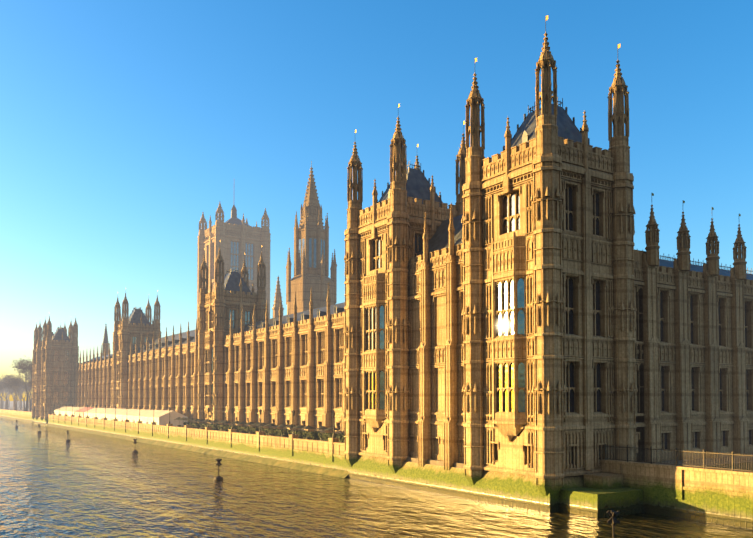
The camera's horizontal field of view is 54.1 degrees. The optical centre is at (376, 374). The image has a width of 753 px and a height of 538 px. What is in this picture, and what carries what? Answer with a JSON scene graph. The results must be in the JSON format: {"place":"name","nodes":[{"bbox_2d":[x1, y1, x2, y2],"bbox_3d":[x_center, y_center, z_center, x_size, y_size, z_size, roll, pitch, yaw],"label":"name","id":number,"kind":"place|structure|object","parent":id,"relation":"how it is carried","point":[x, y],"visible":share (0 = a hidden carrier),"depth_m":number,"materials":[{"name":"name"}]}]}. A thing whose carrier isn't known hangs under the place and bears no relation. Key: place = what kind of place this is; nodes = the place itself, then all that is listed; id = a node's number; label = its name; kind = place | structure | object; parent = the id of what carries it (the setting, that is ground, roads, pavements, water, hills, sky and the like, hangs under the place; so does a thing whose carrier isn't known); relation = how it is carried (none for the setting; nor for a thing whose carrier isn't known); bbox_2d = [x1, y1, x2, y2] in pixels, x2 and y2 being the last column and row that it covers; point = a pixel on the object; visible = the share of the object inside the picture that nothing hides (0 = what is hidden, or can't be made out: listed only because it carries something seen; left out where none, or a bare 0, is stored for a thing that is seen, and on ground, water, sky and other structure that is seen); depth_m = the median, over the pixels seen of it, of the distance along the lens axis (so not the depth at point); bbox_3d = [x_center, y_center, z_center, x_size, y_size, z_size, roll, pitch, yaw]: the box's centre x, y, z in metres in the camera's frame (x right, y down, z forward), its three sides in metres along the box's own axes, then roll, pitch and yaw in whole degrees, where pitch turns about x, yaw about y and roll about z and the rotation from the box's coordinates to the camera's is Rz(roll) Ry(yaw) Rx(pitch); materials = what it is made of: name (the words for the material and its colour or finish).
{"place":"outdoors","nodes":[
{"label":"outdoors","id":0,"kind":"place"},
{"bbox_2d":[74,352,77,406],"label":"buttress","id":1,"kind":"structure","parent":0,"point":[76,394],"depth_m":278.17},
{"bbox_2d":[77,351,80,406],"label":"buttress","id":2,"kind":"structure","parent":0,"point":[79,393],"depth_m":273.32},
{"bbox_2d":[80,350,83,406],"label":"buttress","id":3,"kind":"structure","parent":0,"point":[82,394],"depth_m":268.47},
{"bbox_2d":[83,353,87,406],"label":"buttress","id":4,"kind":"structure","parent":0,"point":[85,387],"depth_m":263.74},
{"bbox_2d":[88,350,90,406],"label":"buttress","id":5,"kind":"structure","parent":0,"point":[89,389],"depth_m":258.85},
{"bbox_2d":[90,351,94,407],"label":"buttress","id":6,"kind":"structure","parent":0,"point":[92,386],"depth_m":254.05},
{"bbox_2d":[197,204,270,328],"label":"tower","id":7,"kind":"structure","parent":0,"point":[234,238],"depth_m":328.99,"materials":[{"name":"stone"}]},
{"bbox_2d":[0,401,571,477],"bbox_3d":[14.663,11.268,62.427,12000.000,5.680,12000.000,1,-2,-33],"label":"ground","id":8,"kind":"structure","parent":0,"point":[436,462],"depth_m":79.03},
{"bbox_2d":[0,377,20,407],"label":"garden tree","id":9,"kind":"object","parent":8,"relation":"on","point":[1,386],"visible":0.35,"depth_m":427.32,"materials":[{"name":"green plant"}]},
{"bbox_2d":[3,380,23,409],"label":"garden tree","id":10,"kind":"object","parent":8,"relation":"on","point":[9,386],"visible":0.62,"depth_m":396.26,"materials":[{"name":"green plant"}]},
{"bbox_2d":[3,374,27,410],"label":"garden tree","id":11,"kind":"object","parent":8,"relation":"on","point":[8,379],"visible":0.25,"depth_m":412.58,"materials":[{"name":"green plant"}]},
{"bbox_2d":[0,409,32,422],"bbox_3d":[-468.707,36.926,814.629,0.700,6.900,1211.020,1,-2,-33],"label":"embankment wall","id":12,"kind":"structure","parent":8,"relation":"on","point":[26,415],"depth_m":352.82,"materials":[{"name":"stone"}]},
{"bbox_2d":[8,376,29,410],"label":"garden tree","id":13,"kind":"object","parent":8,"relation":"on","point":[13,380],"visible":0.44,"depth_m":386.79,"materials":[{"name":"green plant"}]},
{"bbox_2d":[8,373,31,411],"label":"garden tree","id":14,"kind":"object","parent":8,"relation":"on","point":[29,376],"visible":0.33,"depth_m":360.19,"materials":[{"name":"green plant"}]},
{"bbox_2d":[10,356,31,411],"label":"garden tree","id":15,"kind":"object","parent":8,"relation":"on","point":[19,371],"visible":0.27,"depth_m":353.70,"materials":[{"name":"green plant"}]},
{"bbox_2d":[16,359,32,379],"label":"garden tree","id":16,"kind":"object","parent":8,"relation":"on","point":[22,370],"visible":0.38,"depth_m":337.04,"materials":[{"name":"green plant"}]},
{"bbox_2d":[22,360,32,377],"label":"garden tree","id":17,"kind":"object","parent":8,"relation":"on","point":[30,366],"visible":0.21,"depth_m":332.15,"materials":[{"name":"green plant"}]},
{"bbox_2d":[32,320,66,419],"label":"pavilion tower","id":18,"kind":"structure","parent":8,"relation":"on","point":[36,372],"depth_m":297.83,"materials":[{"name":"stone"}]},
{"bbox_2d":[33,363,82,424],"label":"pavilion","id":19,"kind":"object","parent":8,"relation":"on","point":[40,421],"visible":0.06,"depth_m":289.12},
{"bbox_2d":[40,312,78,421],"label":"pavilion tower","id":20,"kind":"structure","parent":19,"relation":"on","point":[59,349],"depth_m":281.59,"materials":[{"name":"stone"}]},
{"bbox_2d":[94,346,98,407],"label":"buttress","id":21,"kind":"structure","parent":8,"relation":"on","point":[96,391],"depth_m":249.10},
{"bbox_2d":[97,361,99,407],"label":"facade wall section","id":22,"kind":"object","parent":8,"relation":"on","point":[98,379],"visible":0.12,"depth_m":248.99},
{"bbox_2d":[98,345,101,407],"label":"buttress","id":23,"kind":"structure","parent":8,"relation":"on","point":[100,391],"depth_m":244.32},
{"bbox_2d":[101,360,103,407],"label":"facade wall section","id":24,"kind":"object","parent":8,"relation":"on","point":[102,377],"visible":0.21,"depth_m":243.96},
{"bbox_2d":[102,344,105,407],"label":"buttress","id":25,"kind":"structure","parent":8,"relation":"on","point":[104,391],"depth_m":239.50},
{"bbox_2d":[106,359,108,405],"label":"facade wall section","id":26,"kind":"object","parent":8,"relation":"on","point":[106,378],"visible":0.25,"depth_m":239.07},
{"bbox_2d":[106,343,110,407],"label":"buttress","id":27,"kind":"structure","parent":8,"relation":"on","point":[108,390],"depth_m":234.58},
{"bbox_2d":[110,358,112,405],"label":"facade wall section","id":28,"kind":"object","parent":8,"relation":"on","point":[111,359],"visible":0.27,"depth_m":234.47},
{"bbox_2d":[128,337,131,408],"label":"buttress","id":29,"kind":"structure","parent":8,"relation":"on","point":[130,387],"depth_m":212.37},
{"bbox_2d":[131,354,134,408],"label":"facade wall section","id":30,"kind":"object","parent":8,"relation":"on","point":[133,356],"visible":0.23,"depth_m":212.04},
{"bbox_2d":[132,335,137,408],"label":"buttress","id":31,"kind":"structure","parent":8,"relation":"on","point":[135,384],"depth_m":207.66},
{"bbox_2d":[112,289,160,408],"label":"central tower","id":32,"kind":"structure","parent":8,"relation":"on","point":[133,324],"depth_m":221.00,"materials":[{"name":"stone"}]},
{"bbox_2d":[137,353,140,408],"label":"facade wall section","id":33,"kind":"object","parent":8,"relation":"on","point":[138,360],"visible":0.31,"depth_m":207.17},
{"bbox_2d":[138,336,142,408],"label":"buttress","id":34,"kind":"structure","parent":8,"relation":"on","point":[141,385],"depth_m":202.88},
{"bbox_2d":[142,352,145,408],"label":"wall section","id":35,"kind":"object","parent":8,"relation":"on","point":[144,355],"visible":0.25,"depth_m":202.35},
{"bbox_2d":[143,333,148,409],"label":"buttress","id":36,"kind":"structure","parent":8,"relation":"on","point":[146,390],"depth_m":198.20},
{"bbox_2d":[148,350,151,409],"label":"wall section","id":37,"kind":"object","parent":8,"relation":"on","point":[149,354],"visible":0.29,"depth_m":197.63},
{"bbox_2d":[149,331,154,409],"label":"buttress","id":38,"kind":"structure","parent":8,"relation":"on","point":[152,386],"depth_m":193.48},
{"bbox_2d":[154,349,158,408],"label":"wall section","id":39,"kind":"object","parent":8,"relation":"on","point":[156,351],"visible":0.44,"depth_m":192.83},
{"bbox_2d":[155,331,160,409],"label":"buttress","id":40,"kind":"structure","parent":8,"relation":"on","point":[158,395],"depth_m":188.66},
{"bbox_2d":[160,348,164,409],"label":"wall section","id":41,"kind":"object","parent":8,"relation":"on","point":[162,361],"visible":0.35,"depth_m":188.19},
{"bbox_2d":[162,327,167,409],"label":"buttress","id":42,"kind":"structure","parent":8,"relation":"on","point":[165,388],"depth_m":183.94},
{"bbox_2d":[167,347,171,409],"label":"wall section","id":43,"kind":"object","parent":8,"relation":"on","point":[169,349],"visible":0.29,"depth_m":183.33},
{"bbox_2d":[170,325,174,410],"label":"buttress","id":44,"kind":"structure","parent":8,"relation":"on","point":[172,388],"depth_m":179.18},
{"bbox_2d":[174,345,178,411],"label":"wall section","id":45,"kind":"object","parent":8,"relation":"on","point":[176,348],"visible":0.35,"depth_m":178.59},
{"bbox_2d":[176,324,181,413],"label":"buttress","id":46,"kind":"structure","parent":8,"relation":"on","point":[179,394],"depth_m":174.44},
{"bbox_2d":[181,343,186,414],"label":"wall section","id":47,"kind":"object","parent":8,"relation":"on","point":[184,347],"visible":0.23,"depth_m":173.95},
{"bbox_2d":[183,321,189,421],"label":"buttress","id":48,"kind":"structure","parent":8,"relation":"on","point":[187,390],"depth_m":169.67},
{"bbox_2d":[189,342,194,421],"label":"wall section","id":49,"kind":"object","parent":8,"relation":"on","point":[192,345],"visible":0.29,"depth_m":169.17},
{"bbox_2d":[192,319,197,422],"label":"buttress","id":50,"kind":"structure","parent":8,"relation":"on","point":[194,412],"depth_m":164.90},
{"bbox_2d":[48,414,348,476],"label":"embankment wall","id":51,"kind":"structure","parent":8,"relation":"on","point":[321,453],"depth_m":122.81,"materials":[{"name":"stone"}]},
{"bbox_2d":[54,406,83,416],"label":"white marquee","id":52,"kind":"object","parent":51,"relation":"on","point":[63,410],"visible":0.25,"depth_m":259.51,"materials":[{"name":"grey"}]},
{"bbox_2d":[75,407,92,417],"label":"marquee tent","id":53,"kind":"object","parent":51,"relation":"on","point":[80,411],"visible":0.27,"depth_m":238.03,"materials":[{"name":"grey"}]},
{"bbox_2d":[84,408,186,426],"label":"white marquee","id":54,"kind":"object","parent":51,"relation":"on","point":[161,417],"visible":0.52,"depth_m":179.97,"materials":[{"name":"grey"}]},
{"bbox_2d":[183,422,202,427],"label":"terrace hedge","id":55,"kind":"object","parent":51,"relation":"on","point":[194,424],"visible":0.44,"depth_m":160.00,"materials":[{"name":"green plant"}]},
{"bbox_2d":[199,423,219,429],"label":"terrace hedge","id":56,"kind":"object","parent":51,"relation":"on","point":[206,425],"visible":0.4,"depth_m":151.20,"materials":[{"name":"green plant"}]},
{"bbox_2d":[217,425,240,430],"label":"terrace hedge","id":57,"kind":"object","parent":51,"relation":"on","point":[225,427],"visible":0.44,"depth_m":143.37,"materials":[{"name":"green plant"}]},
{"bbox_2d":[238,426,261,433],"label":"terrace hedge","id":58,"kind":"object","parent":51,"relation":"on","point":[247,429],"visible":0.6,"depth_m":134.45,"materials":[{"name":"green plant"}]},
{"bbox_2d":[261,428,288,436],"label":"terrace hedge","id":59,"kind":"object","parent":51,"relation":"on","point":[275,432],"visible":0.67,"depth_m":124.81,"materials":[{"name":"green plant"}]},
{"bbox_2d":[287,430,319,439],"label":"terrace hedge","id":60,"kind":"object","parent":51,"relation":"on","point":[312,434],"visible":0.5,"depth_m":115.35,"materials":[{"name":"green plant"}]},
{"bbox_2d":[223,335,229,424],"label":"wall section","id":61,"kind":"object","parent":8,"relation":"on","point":[226,339],"visible":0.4,"depth_m":151.64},
{"bbox_2d":[226,309,232,424],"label":"buttress","id":62,"kind":"structure","parent":8,"relation":"on","point":[229,385],"depth_m":147.47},
{"bbox_2d":[197,245,266,424],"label":"central tower","id":63,"kind":"structure","parent":8,"relation":"on","point":[233,292],"depth_m":156.38,"materials":[{"name":"stone"}]},
{"bbox_2d":[232,333,240,425],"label":"wall section","id":64,"kind":"object","parent":8,"relation":"on","point":[236,337],"visible":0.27,"depth_m":146.87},
{"bbox_2d":[237,306,244,426],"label":"buttress","id":65,"kind":"structure","parent":8,"relation":"on","point":[240,410],"depth_m":142.64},
{"bbox_2d":[243,330,252,425],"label":"wall section","id":66,"kind":"object","parent":8,"relation":"on","point":[247,353],"visible":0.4,"depth_m":142.03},
{"bbox_2d":[249,303,256,426],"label":"buttress","id":67,"kind":"structure","parent":8,"relation":"on","point":[252,410],"depth_m":137.78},
{"bbox_2d":[255,328,264,426],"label":"wall section","id":68,"kind":"object","parent":8,"relation":"on","point":[259,333],"visible":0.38,"depth_m":137.19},
{"bbox_2d":[261,300,269,427],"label":"buttress","id":69,"kind":"structure","parent":8,"relation":"on","point":[265,405],"depth_m":132.93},
{"bbox_2d":[268,325,278,428],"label":"wall section","id":70,"kind":"object","parent":8,"relation":"on","point":[273,332],"visible":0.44,"depth_m":132.32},
{"bbox_2d":[274,296,282,428],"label":"buttress","id":71,"kind":"structure","parent":8,"relation":"on","point":[278,412],"depth_m":128.12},
{"bbox_2d":[282,322,293,428],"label":"wall section","id":72,"kind":"object","parent":8,"relation":"on","point":[287,344],"visible":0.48,"depth_m":127.44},
{"bbox_2d":[289,291,297,430],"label":"buttress","id":73,"kind":"structure","parent":8,"relation":"on","point":[294,385],"depth_m":123.29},
{"bbox_2d":[297,319,309,430],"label":"wall section","id":74,"kind":"object","parent":8,"relation":"on","point":[302,330],"visible":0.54,"depth_m":122.58,"materials":[{"name":"stone"}]},
{"bbox_2d":[305,287,314,431],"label":"buttress","id":75,"kind":"structure","parent":8,"relation":"on","point":[309,418],"depth_m":118.46,"materials":[{"name":"stone"}]},
{"bbox_2d":[286,161,336,314],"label":"tower","id":76,"kind":"structure","parent":8,"relation":"on","point":[311,250],"depth_m":214.65,"materials":[{"name":"stone"}]},
{"bbox_2d":[313,316,326,432],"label":"wall section","id":77,"kind":"object","parent":8,"relation":"on","point":[319,340],"visible":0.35,"depth_m":117.71,"materials":[{"name":"stone"}]},
{"bbox_2d":[322,283,331,432],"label":"buttress","id":78,"kind":"structure","parent":8,"relation":"on","point":[327,418],"depth_m":113.62,"materials":[{"name":"stone"}]},
{"bbox_2d":[322,433,344,442],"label":"terrace hedge","id":79,"kind":"object","parent":8,"relation":"on","point":[341,437],"visible":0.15,"depth_m":98.67,"materials":[{"name":"green plant"}]},
{"bbox_2d":[330,312,344,433],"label":"wall section","id":80,"kind":"object","parent":8,"relation":"on","point":[336,320],"visible":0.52,"depth_m":112.84,"materials":[{"name":"stone"}]},
{"bbox_2d":[340,318,344,433],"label":"buttress","id":81,"kind":"structure","parent":8,"relation":"on","point":[342,415],"depth_m":109.00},
{"bbox_2d":[344,104,465,473],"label":"pavilion tower","id":82,"kind":"structure","parent":8,"relation":"on","point":[383,239],"depth_m":85.04,"materials":[{"name":"stone"}]},
{"bbox_2d":[408,255,422,457],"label":"wall section","id":83,"kind":"object","parent":8,"relation":"on","point":[414,265],"visible":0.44,"depth_m":81.05,"materials":[{"name":"stone"}]},
{"bbox_2d":[428,247,448,460],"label":"wall section","id":84,"kind":"object","parent":8,"relation":"on","point":[437,261],"visible":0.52,"depth_m":77.53,"materials":[{"name":"stone"}]},
{"bbox_2d":[348,249,645,512],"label":"building wall","id":85,"kind":"structure","parent":8,"relation":"on","point":[520,491],"depth_m":74.15,"materials":[{"name":"stone"}]},
{"bbox_2d":[417,212,431,466],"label":"buttress","id":86,"kind":"structure","parent":85,"relation":"attached to","point":[424,420],"depth_m":78.09,"materials":[{"name":"stone"}]},
{"bbox_2d":[417,214,462,255],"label":"pavilion roof","id":87,"kind":"structure","parent":85,"relation":"on","point":[439,240],"depth_m":82.10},
{"bbox_2d":[443,203,457,470],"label":"buttress","id":88,"kind":"structure","parent":85,"relation":"attached to","point":[450,421],"depth_m":74.37,"materials":[{"name":"stone"}]},
{"bbox_2d":[454,243,463,462],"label":"wall section","id":89,"kind":"object","parent":85,"relation":"attached to","point":[458,254],"visible":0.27,"depth_m":74.16,"materials":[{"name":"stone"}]},
{"bbox_2d":[461,15,637,495],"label":"pavilion tower","id":90,"kind":"structure","parent":8,"relation":"on","point":[549,389],"depth_m":66.39,"materials":[{"name":"stone"}]},
{"bbox_2d":[634,262,645,461],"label":"bay","id":91,"kind":"object","parent":8,"relation":"on","point":[639,283],"visible":0.21,"depth_m":70.73,"materials":[{"name":"stone"}]},
{"bbox_2d":[642,193,661,461],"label":"buttress","id":92,"kind":"structure","parent":8,"relation":"on","point":[652,419],"depth_m":70.90,"materials":[{"name":"stone"}]},
{"bbox_2d":[559,460,752,528],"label":"river wall","id":93,"kind":"structure","parent":8,"relation":"on","point":[719,496],"depth_m":59.56,"materials":[{"name":"stone"}]},
{"bbox_2d":[605,444,752,470],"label":"railing","id":94,"kind":"object","parent":93,"relation":"on","point":[671,450],"visible":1,"depth_m":59.68,"materials":[{"name":"metal"}]},
{"bbox_2d":[657,266,677,460],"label":"bay","id":95,"kind":"object","parent":8,"relation":"on","point":[666,287],"visible":0.5,"depth_m":73.26,"materials":[{"name":"stone"}]},
{"bbox_2d":[673,200,692,459],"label":"buttress","id":96,"kind":"structure","parent":8,"relation":"on","point":[684,421],"depth_m":73.55,"materials":[{"name":"stone"}]},
{"bbox_2d":[688,271,706,458],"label":"bay","id":97,"kind":"object","parent":8,"relation":"on","point":[696,290],"visible":0.42,"depth_m":75.93,"materials":[{"name":"stone"}]},
{"bbox_2d":[703,207,721,457],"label":"buttress","id":98,"kind":"structure","parent":8,"relation":"on","point":[712,390],"depth_m":76.19,"materials":[{"name":"stone"}]},
{"bbox_2d":[717,275,734,456],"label":"bay","id":99,"kind":"object","parent":8,"relation":"on","point":[724,296],"visible":0.52,"depth_m":78.59,"materials":[{"name":"stone"}]},
{"bbox_2d":[730,214,748,455],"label":"buttress","id":100,"kind":"structure","parent":8,"relation":"on","point":[739,395],"depth_m":78.84,"materials":[{"name":"stone"}]},
{"bbox_2d":[743,279,752,454],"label":"bay","id":101,"kind":"object","parent":8,"relation":"on","point":[748,311],"visible":0.4,"depth_m":81.16,"materials":[{"name":"stone"}]},
{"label":"palace","id":102,"kind":"object","parent":8,"relation":"on","visible":0},
{"bbox_2d":[84,354,112,363],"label":"wing roof","id":103,"kind":"structure","parent":102,"relation":"on","point":[107,356],"depth_m":263.90,"materials":[{"name":"metal"}]},
{"bbox_2d":[102,324,108,355],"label":"spire","id":104,"kind":"structure","parent":102,"relation":"on","point":[105,339],"depth_m":295.53,"materials":[{"name":"stone"}]},
{"bbox_2d":[137,330,194,352],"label":"roof","id":105,"kind":"structure","parent":102,"relation":"on","point":[184,338],"depth_m":196.61,"materials":[{"name":"metal"}]},
{"bbox_2d":[272,276,283,317],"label":"spire","id":106,"kind":"structure","parent":102,"relation":"on","point":[276,305],"depth_m":253.14,"materials":[{"name":"stone"}]},
{"bbox_2d":[238,302,344,332],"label":"wing roof","id":107,"kind":"structure","parent":102,"relation":"on","point":[322,311],"depth_m":132.82,"materials":[{"name":"metal"}]},
{"bbox_2d":[637,249,752,279],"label":"roof","id":108,"kind":"structure","parent":102,"relation":"on","point":[693,267],"depth_m":83.78,"materials":[{"name":"metal"}]},
{"bbox_2d":[0,418,752,537],"bbox_3d":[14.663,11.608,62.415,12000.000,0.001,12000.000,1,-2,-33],"label":"river water","id":109,"kind":"structure","parent":0,"point":[55,484],"depth_m":66.04,"materials":[{"name":"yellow liquid"}]},
{"bbox_2d":[0,416,347,477],"bbox_3d":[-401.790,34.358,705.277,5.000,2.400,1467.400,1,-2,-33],"label":"foreshore","id":110,"kind":"structure","parent":109,"relation":"in","point":[308,468],"depth_m":122.93,"materials":[{"name":"stone"}]},
{"bbox_2d":[214,458,222,479],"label":"navigation marker","id":111,"kind":"object","parent":109,"relation":"on","point":[218,464],"visible":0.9,"depth_m":87.69,"materials":[{"name":"grey"}]},
{"bbox_2d":[607,510,619,537],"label":"navigation marker","id":112,"kind":"object","parent":109,"relation":"on","point":[613,519],"visible":1,"depth_m":46.42,"materials":[{"name":"grey"}]},
{"bbox_2d":[0,0,752,400],"label":"sky","id":113,"kind":"structure","parent":0,"point":[123,123],"materials":[{"name":"blue"}]},
{"bbox_2d":[641,456,752,466],"bbox_3d":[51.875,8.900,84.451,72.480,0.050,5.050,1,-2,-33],"label":"railing","id":114,"kind":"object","parent":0,"point":[750,458],"depth_m":71.33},
{"bbox_2d":[701,462,752,471],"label":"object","id":115,"kind":"structure","parent":0,"point":[743,466],"depth_m":66.50,"materials":[{"name":"green plant"}]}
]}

